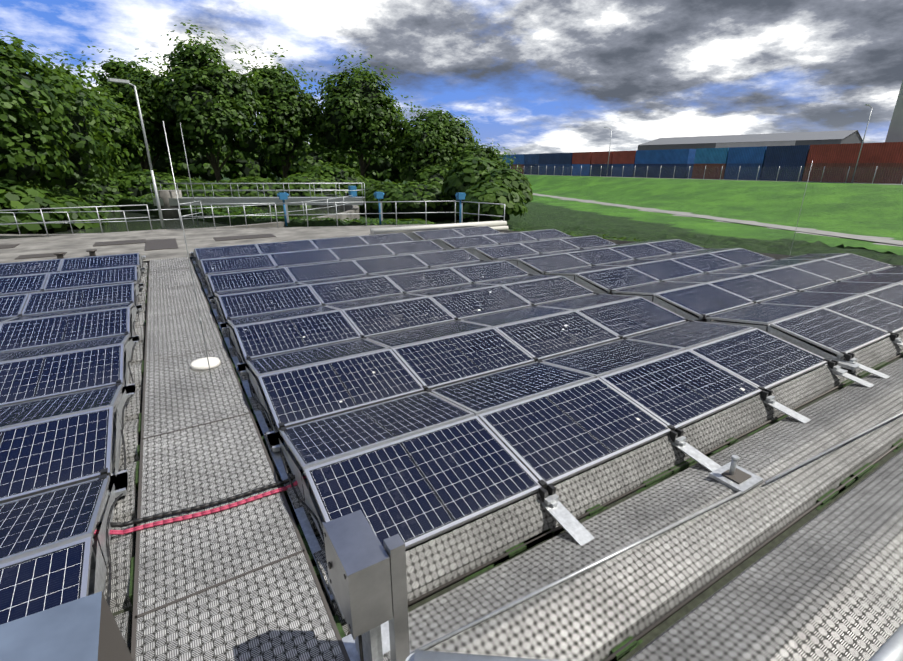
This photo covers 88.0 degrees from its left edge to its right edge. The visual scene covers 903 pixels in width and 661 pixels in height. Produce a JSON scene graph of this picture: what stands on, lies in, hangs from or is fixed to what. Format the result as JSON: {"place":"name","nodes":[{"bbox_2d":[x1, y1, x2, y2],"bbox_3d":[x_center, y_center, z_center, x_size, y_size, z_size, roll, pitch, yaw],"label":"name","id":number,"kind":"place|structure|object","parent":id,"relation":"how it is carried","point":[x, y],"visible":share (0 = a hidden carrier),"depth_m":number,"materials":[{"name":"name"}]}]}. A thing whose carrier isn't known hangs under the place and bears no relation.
{"place":"outdoors","nodes":[
{"label":"outdoors","id":0,"kind":"place"},
{"bbox_2d":[0,0,902,154],"label":"sky","id":1,"kind":"structure","parent":0,"point":[529,76],"materials":[{"name":"grey"}]},
{"bbox_2d":[193,173,902,254],"bbox_3d":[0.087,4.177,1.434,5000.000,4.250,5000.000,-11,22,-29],"label":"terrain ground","id":2,"kind":"structure","parent":0,"point":[869,216],"depth_m":55.57,"materials":[{"name":"green plant"}]},
{"bbox_2d":[0,183,364,238],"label":"metal railing","id":3,"kind":"object","parent":2,"relation":"on","point":[169,208],"visible":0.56,"depth_m":36.43,"materials":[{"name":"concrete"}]},
{"bbox_2d":[0,20,532,233],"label":"trees","id":4,"kind":"object","parent":2,"relation":"on","point":[515,189],"depth_m":49.05,"materials":[{"name":"green plant"}]},
{"bbox_2d":[118,196,902,264],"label":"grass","id":5,"kind":"structure","parent":2,"relation":"on","point":[784,246],"depth_m":34.44,"materials":[{"name":"green plant"}]},
{"bbox_2d":[142,229,902,266],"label":"building walls","id":6,"kind":"structure","parent":2,"relation":"on","point":[777,256],"depth_m":17.09,"materials":[{"name":"concrete"}]},
{"bbox_2d":[0,78,508,267],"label":"roof structures","id":7,"kind":"object","parent":6,"relation":"on","point":[162,243],"visible":0.83,"depth_m":18.79,"materials":[{"name":"concrete"}]},
{"bbox_2d":[45,232,902,660],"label":"floating platform","id":8,"kind":"structure","parent":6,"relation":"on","point":[821,584],"depth_m":3.43,"materials":[{"name":"patterned metal sheet"}]},
{"bbox_2d":[16,255,145,595],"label":"array frames","id":9,"kind":"structure","parent":8,"relation":"on","point":[117,485],"depth_m":4.22,"materials":[{"name":"silver metal"}]},
{"bbox_2d":[0,253,140,624],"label":"solar panels","id":10,"kind":"object","parent":9,"relation":"on","point":[63,339],"visible":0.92,"depth_m":4.82,"materials":[{"name":"blue glass"}]},
{"bbox_2d":[131,257,349,660],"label":"walkway plates","id":11,"kind":"object","parent":8,"relation":"on","point":[239,583],"visible":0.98,"depth_m":3.72,"materials":[{"name":"grey metal"}]},
{"bbox_2d":[0,121,902,660],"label":"hardware","id":12,"kind":"object","parent":8,"relation":"on","point":[376,585],"visible":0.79,"depth_m":3.41,"materials":[{"name":"grey metal"}]},
{"bbox_2d":[106,238,902,660],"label":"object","id":13,"kind":"object","parent":8,"relation":"on","point":[306,532],"visible":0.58,"depth_m":4.25,"materials":[{"name":"black plastic"}]},
{"bbox_2d":[190,240,847,618],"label":"array frames","id":14,"kind":"structure","parent":8,"relation":"on","point":[277,442],"depth_m":5.00,"materials":[{"name":"silver metal"}]},
{"bbox_2d":[193,233,826,549],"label":"solar panels","id":15,"kind":"object","parent":14,"relation":"on","point":[497,417],"visible":0.94,"depth_m":6.00,"materials":[{"name":"blue glass"}]},
{"bbox_2d":[405,233,901,370],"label":"array frames","id":16,"kind":"structure","parent":8,"relation":"on","point":[843,363],"depth_m":8.82,"materials":[{"name":"silver metal"}]},
{"bbox_2d":[404,226,902,356],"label":"solar panels","id":17,"kind":"object","parent":16,"relation":"on","point":[856,308],"visible":0.88,"depth_m":10.88,"materials":[{"name":"blue glass"}]},
{"bbox_2d":[490,104,902,183],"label":"container yard","id":18,"kind":"structure","parent":2,"relation":"on","point":[872,163],"depth_m":78.71,"materials":[{"name":"paint"}]},
{"bbox_2d":[638,80,902,149],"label":"warehouse","id":19,"kind":"structure","parent":0,"point":[895,132],"depth_m":161.94,"materials":[{"name":"grey metal"}]}
]}

